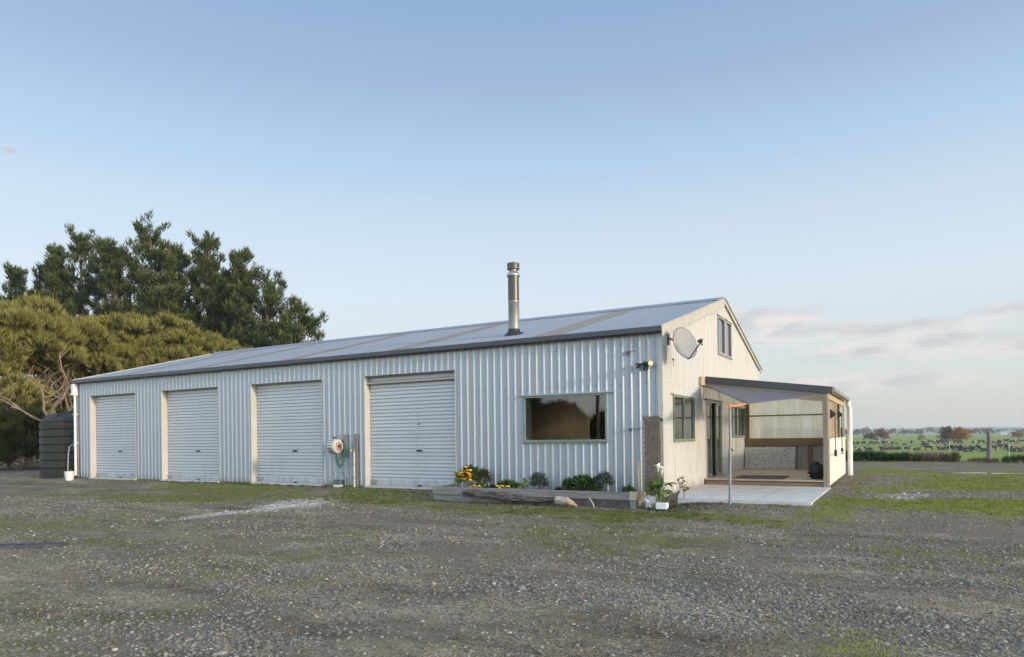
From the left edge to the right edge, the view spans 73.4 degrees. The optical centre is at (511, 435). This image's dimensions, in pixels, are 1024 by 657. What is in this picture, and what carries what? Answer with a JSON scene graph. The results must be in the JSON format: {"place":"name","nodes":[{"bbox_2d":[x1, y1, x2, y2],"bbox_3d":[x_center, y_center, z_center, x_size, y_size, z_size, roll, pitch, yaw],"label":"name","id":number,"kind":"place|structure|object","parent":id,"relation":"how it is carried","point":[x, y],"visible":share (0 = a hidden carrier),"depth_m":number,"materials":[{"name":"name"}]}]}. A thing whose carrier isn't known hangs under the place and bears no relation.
{"place":"outdoors","nodes":[
{"label":"outdoors","id":0,"kind":"place"},
{"bbox_2d":[0,456,1023,656],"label":"ground","id":1,"kind":"structure","parent":0,"point":[13,478],"depth_m":7.89,"materials":[{"name":"grey gravel"}]},
{"bbox_2d":[0,260,37,457],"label":"pine tree","id":2,"kind":"object","parent":1,"relation":"on","point":[16,281],"visible":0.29,"depth_m":61.62,"materials":[{"name":"green plant"}]},
{"bbox_2d":[0,381,42,454],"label":"dark bush","id":3,"kind":"object","parent":1,"relation":"on","point":[9,406],"visible":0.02,"depth_m":35.75,"materials":[{"name":"green plant"}]},
{"bbox_2d":[0,337,43,378],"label":"bushy tree","id":4,"kind":"object","parent":1,"relation":"on","point":[15,366],"visible":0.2,"depth_m":37.98,"materials":[{"name":"green plant"}]},
{"bbox_2d":[0,400,47,469],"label":"dark bush","id":5,"kind":"object","parent":1,"relation":"on","point":[16,442],"visible":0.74,"depth_m":34.28,"materials":[{"name":"green plant"}]},
{"bbox_2d":[0,352,55,468],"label":"bushy tree","id":6,"kind":"object","parent":1,"relation":"on","point":[27,390],"visible":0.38,"depth_m":36.16,"materials":[{"name":"green plant"}]},
{"bbox_2d":[0,542,68,548],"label":"weathered plank","id":7,"kind":"object","parent":1,"relation":"on","point":[31,545],"visible":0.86,"depth_m":10.25,"materials":[{"name":"grey wood"}]},
{"bbox_2d":[0,340,76,420],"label":"bare tree","id":8,"kind":"object","parent":1,"relation":"on","point":[61,396],"visible":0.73,"depth_m":33.87,"materials":[{"name":"brown plant"}]},
{"bbox_2d":[25,260,63,377],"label":"pine tree","id":9,"kind":"object","parent":1,"relation":"on","point":[39,282],"visible":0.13,"depth_m":59.51,"materials":[{"name":"green plant"}]},
{"bbox_2d":[0,292,90,466],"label":"bushy tree","id":10,"kind":"object","parent":1,"relation":"on","point":[37,323],"visible":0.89,"depth_m":38.23,"materials":[{"name":"green plant"}]},
{"bbox_2d":[31,387,69,465],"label":"dark bush","id":11,"kind":"object","parent":1,"relation":"on","point":[58,409],"visible":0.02,"depth_m":40.57,"materials":[{"name":"green plant"}]},
{"bbox_2d":[39,410,76,477],"bbox_3d":[-17.683,0.317,28.092,2.760,2.690,2.760,-1,0,29],"label":"water tank","id":12,"kind":"object","parent":1,"relation":"on","point":[56,436],"visible":0.38,"depth_m":26.78,"materials":[{"name":"grey plastic"}]},
{"bbox_2d":[37,373,81,410],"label":"bushy tree","id":13,"kind":"object","parent":1,"relation":"on","point":[59,384],"visible":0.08,"depth_m":44.35,"materials":[{"name":"green plant"}]},
{"bbox_2d":[64,469,74,480],"bbox_3d":[-16.707,1.486,25.921,0.367,0.415,0.354,-1,0,29],"label":"bucket","id":14,"kind":"object","parent":1,"relation":"on","point":[69,475],"visible":0.99,"depth_m":25.80,"materials":[{"name":"white plastic"}]},
{"bbox_2d":[39,223,109,375],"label":"pine tree","id":15,"kind":"object","parent":1,"relation":"on","point":[70,296],"visible":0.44,"depth_m":57.16,"materials":[{"name":"green plant"}]},
{"bbox_2d":[27,311,129,410],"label":"bushy tree","id":16,"kind":"object","parent":1,"relation":"on","point":[100,343],"visible":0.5,"depth_m":41.34,"materials":[{"name":"green plant"}]},
{"bbox_2d":[58,313,123,378],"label":"bushy tree","id":17,"kind":"object","parent":1,"relation":"on","point":[81,371],"visible":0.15,"depth_m":42.61,"materials":[{"name":"green plant"}]},
{"bbox_2d":[73,233,124,318],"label":"pine tree","id":18,"kind":"object","parent":1,"relation":"on","point":[97,245],"visible":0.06,"depth_m":60.39,"materials":[{"name":"green plant"}]},
{"bbox_2d":[89,309,173,369],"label":"bushy tree","id":19,"kind":"object","parent":1,"relation":"on","point":[129,338],"visible":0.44,"depth_m":43.49,"materials":[{"name":"green plant"}]},
{"bbox_2d":[90,209,201,336],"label":"pine tree","id":20,"kind":"object","parent":1,"relation":"on","point":[167,294],"visible":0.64,"depth_m":54.07,"materials":[{"name":"green plant"}]},
{"bbox_2d":[136,308,205,365],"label":"bushy tree","id":21,"kind":"object","parent":1,"relation":"on","point":[183,332],"visible":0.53,"depth_m":44.76,"materials":[{"name":"green plant"}]},
{"bbox_2d":[155,241,218,332],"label":"pine tree","id":22,"kind":"object","parent":1,"relation":"on","point":[185,259],"visible":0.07,"depth_m":59.74,"materials":[{"name":"green plant"}]},
{"bbox_2d":[182,329,235,356],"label":"bushy tree","id":23,"kind":"object","parent":1,"relation":"on","point":[209,347],"visible":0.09,"depth_m":46.57,"materials":[{"name":"green plant"}]},
{"bbox_2d":[185,228,245,344],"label":"pine tree","id":24,"kind":"object","parent":1,"relation":"on","point":[207,244],"visible":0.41,"depth_m":56.37,"materials":[{"name":"green plant"}]},
{"bbox_2d":[215,338,252,350],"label":"bushy tree","id":25,"kind":"object","parent":1,"relation":"on","point":[234,342],"visible":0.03,"depth_m":47.15,"materials":[{"name":"green plant"}]},
{"bbox_2d":[199,245,277,347],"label":"pine tree","id":26,"kind":"object","parent":1,"relation":"on","point":[240,258],"visible":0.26,"depth_m":57.17,"materials":[{"name":"green plant"}]},
{"bbox_2d":[220,261,311,348],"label":"pine tree","id":27,"kind":"object","parent":1,"relation":"on","point":[239,304],"visible":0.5,"depth_m":54.08,"materials":[{"name":"green plant"}]},
{"bbox_2d":[260,292,329,346],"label":"pine tree","id":28,"kind":"object","parent":1,"relation":"on","point":[280,331],"visible":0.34,"depth_m":52.85,"materials":[{"name":"green plant"}]},
{"bbox_2d":[333,479,343,486],"bbox_3d":[-4.973,1.385,19.683,0.270,0.245,0.146,-1,0,29],"label":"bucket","id":29,"kind":"object","parent":1,"relation":"on","point":[338,482],"visible":0.83,"depth_m":19.64,"materials":[{"name":"grey plastic"}]},
{"bbox_2d":[70,262,762,496],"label":"farm shed","id":30,"kind":"structure","parent":1,"relation":"on","point":[558,399],"depth_m":19.24,"materials":[{"name":"metal"}]},
{"bbox_2d":[89,392,136,478],"bbox_3d":[-14.616,0.020,25.351,2.872,3.090,0.292,-1,0,29],"label":"roller door","id":31,"kind":"structure","parent":30,"relation":"in","point":[113,423],"depth_m":25.58,"materials":[{"name":"metal"}]},
{"bbox_2d":[161,386,218,480],"bbox_3d":[-10.781,-0.034,23.195,2.991,3.090,0.292,-1,0,29],"label":"roller door","id":32,"kind":"structure","parent":30,"relation":"in","point":[189,417],"depth_m":23.39,"materials":[{"name":"metal"}]},
{"bbox_2d":[250,379,323,483],"bbox_3d":[-6.804,-0.091,20.959,3.057,3.090,0.292,-1,0,29],"label":"roller door","id":33,"kind":"structure","parent":30,"relation":"in","point":[287,417],"depth_m":21.11,"materials":[{"name":"metal"}]},
{"bbox_2d":[327,437,348,486],"bbox_3d":[-4.889,0.765,19.479,0.633,1.449,0.419,-1,0,29],"label":"hose reel","id":34,"kind":"object","parent":30,"relation":"attached to","point":[336,446],"visible":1,"depth_m":19.46,"materials":[{"name":"white plastic"}]},
{"bbox_2d":[343,434,346,456],"bbox_3d":[-4.773,0.295,19.639,0.150,0.660,0.024,-1,0,29],"label":"grey batten","id":35,"kind":"object","parent":30,"relation":"attached to","point":[345,438],"visible":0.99,"depth_m":19.62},
{"bbox_2d":[350,434,358,486],"bbox_3d":[-4.463,0.746,19.364,0.150,1.590,0.202,-1,0,29],"label":"wooden post","id":36,"kind":"object","parent":30,"relation":"attached to","point":[355,461],"visible":0.95,"depth_m":19.40,"materials":[{"name":"brown wood"}]},
{"bbox_2d":[364,369,456,486],"bbox_3d":[-2.731,-0.148,18.669,3.084,3.090,0.292,-1,0,29],"label":"roller door","id":37,"kind":"structure","parent":30,"relation":"in","point":[410,427],"depth_m":18.79,"materials":[{"name":"metal"}]},
{"bbox_2d":[518,391,612,442],"bbox_3d":[1.302,-0.417,16.402,2.450,1.177,0.370,-1,0,29],"label":"window","id":38,"kind":"structure","parent":30,"relation":"in","point":[527,432],"depth_m":16.44,"materials":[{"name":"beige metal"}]},
{"bbox_2d":[634,361,652,370],"bbox_3d":[2.918,-1.540,15.175,0.449,0.210,0.258,-1,0,29],"label":"flood light","id":39,"kind":"object","parent":30,"relation":"attached to","point":[646,364],"visible":1,"depth_m":15.18,"materials":[{"name":"black plastic"}]},
{"bbox_2d":[670,393,696,441],"bbox_3d":[4.164,-0.418,16.646,0.120,1.127,2.120,-1,0,29],"label":"window","id":40,"kind":"structure","parent":30,"relation":"in","point":[675,395],"depth_m":16.63,"materials":[{"name":"clear glass"}]},
{"bbox_2d":[668,327,702,366],"bbox_3d":[3.792,-1.989,15.216,0.588,0.788,1.335,-1,0,3],"label":"satellite dish","id":41,"kind":"object","parent":30,"relation":"attached to","point":[685,343],"visible":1,"depth_m":15.05,"materials":[{"name":"grey metal"}]},
{"bbox_2d":[705,398,722,477],"bbox_3d":[5.673,0.086,19.339,0.120,2.170,2.010,-1,0,29],"label":"door","id":42,"kind":"structure","parent":30,"relation":"in","point":[718,404],"depth_m":19.59,"materials":[{"name":"clear glass"}]},
{"bbox_2d":[717,313,726,356],"bbox_3d":[6.173,-2.940,20.283,0.120,1.157,1.150,-1,0,29],"label":"window","id":43,"kind":"structure","parent":30,"relation":"in","point":[720,319],"depth_m":20.30,"materials":[{"name":"white glass"}]},
{"bbox_2d":[726,319,732,359],"bbox_3d":[6.653,-2.944,21.137,0.120,1.157,0.990,-1,0,29],"label":"window","id":44,"kind":"structure","parent":30,"relation":"in","point":[728,323],"depth_m":21.24,"materials":[{"name":"white glass"}]},
{"bbox_2d":[732,406,745,436],"bbox_3d":[7.366,-0.450,22.343,0.120,1.017,2.290,-1,0,29],"label":"window","id":45,"kind":"structure","parent":30,"relation":"in","point":[738,412],"depth_m":22.40,"materials":[{"name":"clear glass"}]},
{"bbox_2d":[4,492,1008,654],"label":"pebbles","id":46,"kind":"object","parent":1,"relation":"on","point":[266,647],"visible":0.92,"depth_m":7.17,"materials":[{"name":"stone"}]},
{"bbox_2d":[462,489,554,502],"bbox_3d":[-0.029,1.397,15.686,2.628,0.277,0.226,-1,0,29],"label":"rotten log","id":47,"kind":"object","parent":1,"relation":"on","point":[500,496],"visible":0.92,"depth_m":15.74,"materials":[{"name":"grey wood"}]},
{"bbox_2d":[0,475,1023,573],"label":"gravel","id":48,"kind":"structure","parent":1,"relation":"on","point":[466,538],"depth_m":11.26,"materials":[{"name":"grey gravel"}]},
{"bbox_2d":[0,460,1023,656],"bbox_3d":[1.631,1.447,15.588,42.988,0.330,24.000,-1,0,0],"label":"grass","id":49,"kind":"structure","parent":1,"relation":"on","point":[613,520],"depth_m":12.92,"materials":[{"name":"green plant"}]},
{"bbox_2d":[432,484,645,508],"bbox_3d":[0.556,1.420,16.085,5.244,0.416,0.999,-1,0,29],"label":"planter box","id":50,"kind":"object","parent":1,"relation":"on","point":[607,499],"visible":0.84,"depth_m":15.25,"materials":[{"name":"grey wood"}]},
{"bbox_2d":[454,471,462,486],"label":"lime shoot","id":51,"kind":"object","parent":50,"relation":"in","point":[456,480],"visible":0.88,"depth_m":17.01,"materials":[{"name":"green plant"}]},
{"bbox_2d":[457,463,481,484],"bbox_3d":[-1.026,1.008,16.965,0.709,0.672,0.666,-1,0,29],"label":"marigold bush","id":52,"kind":"object","parent":50,"relation":"on","point":[465,475],"visible":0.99,"depth_m":16.83,"materials":[{"name":"orange plant"}]},
{"bbox_2d":[468,481,488,488],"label":"orange flower clump","id":53,"kind":"object","parent":50,"relation":"on","point":[481,485],"visible":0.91,"depth_m":16.41,"materials":[{"name":"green plant"}]},
{"bbox_2d":[477,467,492,483],"bbox_3d":[-0.696,1.024,17.012,0.600,0.629,0.514,-1,0,29],"label":"dark shrub","id":54,"kind":"object","parent":50,"relation":"on","point":[486,472],"visible":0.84,"depth_m":16.95,"materials":[{"name":"green plant"}]},
{"bbox_2d":[496,478,518,488],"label":"yellow flower clump","id":55,"kind":"object","parent":50,"relation":"in","point":[504,483],"visible":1,"depth_m":16.06,"materials":[{"name":"green plant"}]},
{"bbox_2d":[519,478,527,488],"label":"lime seedling","id":56,"kind":"object","parent":50,"relation":"in","point":[522,484],"visible":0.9,"depth_m":16.15,"materials":[{"name":"green plant"}]},
{"bbox_2d":[528,471,549,489],"bbox_3d":[0.625,1.043,15.863,0.564,0.554,0.546,-1,0,29],"label":"grey shrub","id":57,"kind":"object","parent":50,"relation":"in","point":[538,479],"visible":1,"depth_m":15.80,"materials":[{"name":"green plant"}]},
{"bbox_2d":[561,473,604,490],"bbox_3d":[1.585,1.091,15.335,1.111,0.529,0.647,-1,0,29],"label":"green herb","id":58,"kind":"object","parent":50,"relation":"on","point":[579,482],"visible":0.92,"depth_m":15.20,"materials":[{"name":"green plant"}]},
{"bbox_2d":[592,471,615,491],"bbox_3d":[2.013,1.002,15.070,0.561,0.594,0.533,-1,0,29],"label":"grey shrub","id":59,"kind":"object","parent":50,"relation":"on","point":[606,478],"visible":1,"depth_m":15.00,"materials":[{"name":"green plant"}]},
{"bbox_2d":[621,484,637,491],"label":"young plant","id":60,"kind":"object","parent":50,"relation":"on","point":[629,488],"visible":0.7,"depth_m":14.87,"materials":[{"name":"green plant"}]},
{"bbox_2d":[637,462,640,491],"bbox_3d":[2.795,0.944,15.085,0.070,0.745,0.045,-1,0,29],"label":"wooden stake","id":61,"kind":"object","parent":50,"relation":"in","point":[639,474],"visible":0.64,"depth_m":15.07,"materials":[{"name":"brown wood"}]},
{"bbox_2d":[554,496,577,506],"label":"cut branch","id":62,"kind":"object","parent":1,"relation":"on","point":[560,500],"visible":1,"depth_m":14.86,"materials":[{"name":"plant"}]},
{"bbox_2d":[643,495,654,508],"bbox_3d":[2.849,1.370,14.226,0.255,0.308,0.155,-1,0,18],"label":"plastic bag","id":63,"kind":"object","parent":1,"relation":"on","point":[649,501],"visible":1,"depth_m":14.17,"materials":[{"name":"white plastic"}]},
{"bbox_2d":[643,415,662,495],"bbox_3d":[3.076,0.492,14.955,0.456,1.882,0.132,-1,0,29],"label":"folded lattice","id":64,"kind":"object","parent":1,"relation":"on","point":[652,453],"visible":0.74,"depth_m":14.91,"materials":[{"name":"brown wood"}]},
{"bbox_2d":[650,492,659,508],"bbox_3d":[2.989,1.371,14.257,0.192,0.405,0.311,-1,0,-33],"label":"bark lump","id":65,"kind":"object","parent":1,"relation":"on","point":[654,496],"visible":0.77,"depth_m":14.21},
{"bbox_2d":[656,502,668,509],"bbox_3d":[3.089,1.446,14.116,0.220,0.130,0.180,-1,0,29],"label":"white block","id":66,"kind":"object","parent":1,"relation":"on","point":[662,505],"depth_m":14.05,"materials":[{"name":"paint"}]},
{"bbox_2d":[641,463,676,501],"bbox_3d":[3.079,0.988,14.177,0.702,0.855,0.633,-1,0,29],"label":"arum lily","id":67,"kind":"object","parent":66,"relation":"on","point":[657,484],"visible":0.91,"depth_m":14.17,"materials":[{"name":"green plant"}]},
{"bbox_2d":[449,475,877,511],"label":"leaf litter","id":68,"kind":"object","parent":1,"relation":"on","point":[653,509],"visible":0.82,"depth_m":14.66,"materials":[{"name":"brown plant"}]},
{"bbox_2d":[676,476,689,497],"bbox_3d":[3.581,1.121,14.328,0.286,0.568,0.255,-1,0,29],"label":"dry weed","id":69,"kind":"object","parent":1,"relation":"on","point":[682,486],"visible":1,"depth_m":14.31,"materials":[{"name":"beige plant"}]},
{"bbox_2d":[729,405,731,504],"bbox_3d":[4.338,0.404,13.627,0.107,2.021,0.072,-1,0,-36],"label":"sail pole","id":70,"kind":"object","parent":1,"relation":"on","point":[730,455],"visible":0.88,"depth_m":13.59,"materials":[{"name":"metal"}]},
{"bbox_2d":[726,403,745,409],"bbox_3d":[4.495,-0.577,13.709,0.557,0.141,0.066,-1,0,-27],"label":"ratchet strap","id":71,"kind":"object","parent":70,"relation":"attached to","point":[736,405],"visible":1,"depth_m":13.70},
{"bbox_2d":[703,385,823,403],"bbox_3d":[6.207,-0.995,15.879,2.660,0.704,4.242,-1,0,4],"label":"shade sail","id":72,"kind":"object","parent":71,"relation":"attached to","point":[749,396],"visible":1,"depth_m":16.51,"materials":[{"name":"fabric"}]},
{"bbox_2d":[699,376,852,486],"bbox_3d":[7.895,-0.106,19.925,3.245,2.980,6.530,-1,0,29],"label":"porch","id":73,"kind":"object","parent":1,"relation":"on","point":[805,426],"visible":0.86,"depth_m":21.76,"materials":[{"name":"brown wood"}]},
{"bbox_2d":[732,475,788,479],"bbox_3d":[6.664,1.114,18.351,1.230,0.022,1.430,-1,0,29],"label":"door mat","id":74,"kind":"object","parent":73,"relation":"on","point":[760,477],"depth_m":18.14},
{"bbox_2d":[745,447,795,469],"bbox_3d":[8.494,0.744,22.615,1.570,0.733,0.235,-1,0,29],"label":"patterned board","id":75,"kind":"object","parent":73,"relation":"on","point":[782,458],"visible":0.98,"depth_m":22.58,"materials":[{"name":"grey stone"}]},
{"bbox_2d":[807,461,822,478],"bbox_3d":[7.788,0.875,17.551,0.457,0.464,0.438,-1,0,29],"label":"black bag","id":76,"kind":"object","parent":73,"relation":"on","point":[815,471],"visible":0.94,"depth_m":17.44,"materials":[{"name":"plastic"}]},
{"bbox_2d":[830,409,842,455],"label":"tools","id":77,"kind":"object","parent":73,"relation":"attached to","point":[833,414],"visible":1,"depth_m":16.97,"materials":[{"name":"black plastic"}]},
{"bbox_2d":[845,449,920,461],"bbox_3d":[17.004,0.905,32.729,4.494,0.709,1.875,-1,0,29],"label":"hedge","id":78,"kind":"object","parent":1,"relation":"on","point":[875,455],"visible":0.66,"depth_m":32.04,"materials":[{"name":"green plant"}]},
{"bbox_2d":[907,449,961,461],"bbox_3d":[19.132,0.881,31.241,2.314,0.689,1.548,-1,0,29],"label":"dry brush","id":79,"kind":"object","parent":1,"relation":"on","point":[942,456],"visible":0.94,"depth_m":30.92,"materials":[{"name":"brown plant"}]},
{"bbox_2d":[847,431,1023,462],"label":"wire fence","id":80,"kind":"object","parent":1,"relation":"on","point":[989,445],"visible":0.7,"depth_m":29.70,"materials":[{"name":"grey wood"}]},
{"bbox_2d":[950,451,960,460],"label":"weed","id":81,"kind":"object","parent":1,"relation":"on","point":[955,454],"visible":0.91,"depth_m":30.53,"materials":[{"name":"green plant"}]},
{"bbox_2d":[949,472,1023,473],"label":"puddle","id":82,"kind":"object","parent":1,"relation":"on","point":[1000,473],"visible":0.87,"depth_m":21.78,"materials":[{"name":"grey liquid"}]},
{"bbox_2d":[1001,453,1023,462],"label":"green tussock","id":83,"kind":"object","parent":1,"relation":"on","point":[1016,458],"visible":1,"depth_m":28.75,"materials":[{"name":"green plant"}]},
{"bbox_2d":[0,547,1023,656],"bbox_3d":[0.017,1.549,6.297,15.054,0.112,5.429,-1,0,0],"label":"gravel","id":84,"kind":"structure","parent":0,"point":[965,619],"depth_m":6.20,"materials":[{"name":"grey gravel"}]},
{"bbox_2d":[0,0,1023,429],"label":"sky","id":85,"kind":"structure","parent":0,"point":[848,175],"materials":[{"name":"blue"}]},
{"bbox_2d":[678,484,830,505],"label":"patio","id":86,"kind":"structure","parent":0,"point":[783,495],"depth_m":14.94,"materials":[{"name":"concrete"}]},
{"bbox_2d":[844,432,1023,460],"bbox_3d":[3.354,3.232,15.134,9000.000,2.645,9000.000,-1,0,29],"label":"pasture","id":87,"kind":"structure","parent":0,"point":[999,452],"depth_m":241.60,"materials":[{"name":"green plant"}]},
{"bbox_2d":[852,429,861,434],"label":"shelter tree","id":88,"kind":"object","parent":87,"relation":"on","point":[856,431],"visible":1,"depth_m":896.92,"materials":[{"name":"grey plant"}]},
{"bbox_2d":[860,427,871,434],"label":"shelter tree","id":89,"kind":"object","parent":87,"relation":"on","point":[865,430],"visible":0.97,"depth_m":1047.60,"materials":[{"name":"grey plant"}]},
{"bbox_2d":[862,430,877,439],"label":"bare bush","id":90,"kind":"object","parent":87,"relation":"on","point":[870,435],"visible":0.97,"depth_m":343.51,"materials":[{"name":"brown plant"}]},
{"bbox_2d":[874,428,890,440],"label":"bare bush","id":91,"kind":"object","parent":87,"relation":"on","point":[881,433],"visible":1,"depth_m":339.40,"materials":[{"name":"brown plant"}]},
{"bbox_2d":[887,428,896,434],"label":"shelter tree","id":92,"kind":"object","parent":87,"relation":"on","point":[892,431],"visible":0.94,"depth_m":998.06,"materials":[{"name":"plant"}]},
{"bbox_2d":[896,428,912,434],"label":"shelter tree","id":93,"kind":"object","parent":87,"relation":"on","point":[903,430],"visible":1,"depth_m":798.48,"materials":[{"name":"plant"}]},
{"bbox_2d":[911,429,924,434],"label":"shelter tree","id":94,"kind":"object","parent":87,"relation":"on","point":[917,431],"visible":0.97,"depth_m":816.49,"materials":[{"name":"plant"}]},
{"bbox_2d":[923,426,938,432],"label":"shelter tree","id":95,"kind":"object","parent":87,"relation":"on","point":[930,429],"visible":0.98,"depth_m":1198.80,"materials":[{"name":"plant"}]},
{"bbox_2d":[937,425,953,442],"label":"autumn tree","id":96,"kind":"object","parent":87,"relation":"on","point":[945,431],"visible":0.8,"depth_m":255.36,"materials":[{"name":"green plant"}]},
{"bbox_2d":[943,444,954,449],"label":"cow","id":97,"kind":"object","parent":87,"relation":"on","point":[952,447],"visible":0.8,"depth_m":140.31},
{"bbox_2d":[947,427,972,442],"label":"autumn tree","id":98,"kind":"object","parent":87,"relation":"on","point":[960,433],"visible":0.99,"depth_m":249.44,"materials":[{"name":"brown plant"}]},
{"bbox_2d":[962,447,974,451],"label":"cow","id":99,"kind":"object","parent":87,"relation":"on","point":[967,449],"visible":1,"depth_m":137.80},
{"bbox_2d":[968,428,981,433],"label":"shelter tree","id":100,"kind":"object","parent":87,"relation":"on","point":[974,430],"visible":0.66,"depth_m":796.68,"materials":[{"name":"plant"}]},
{"bbox_2d":[976,427,995,433],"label":"shelter tree","id":101,"kind":"object","parent":87,"relation":"on","point":[985,430],"visible":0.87,"depth_m":757.87,"materials":[{"name":"grey plant"}]},
{"bbox_2d":[992,443,1000,450],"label":"cow","id":102,"kind":"object","parent":87,"relation":"on","point":[995,445],"visible":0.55,"depth_m":140.50},
{"bbox_2d":[1000,430,1018,434],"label":"farm house","id":103,"kind":"structure","parent":87,"relation":"on","point":[1004,432],"depth_m":758.31,"materials":[{"name":"white"}]},
{"bbox_2d":[1007,430,1023,437],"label":"bare bush","id":104,"kind":"object","parent":87,"relation":"on","point":[1019,433],"visible":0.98,"depth_m":329.20,"materials":[{"name":"brown plant"}]},
{"bbox_2d":[844,427,1023,433],"bbox_3d":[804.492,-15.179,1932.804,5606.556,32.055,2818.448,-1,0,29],"label":"hills","id":105,"kind":"structure","parent":0,"point":[971,428],"depth_m":2378.14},
{"bbox_2d":[967,456,999,461],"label":"dead grass","id":106,"kind":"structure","parent":0,"point":[983,459],"depth_m":29.77,"materials":[{"name":"brown plant"}]}
]}

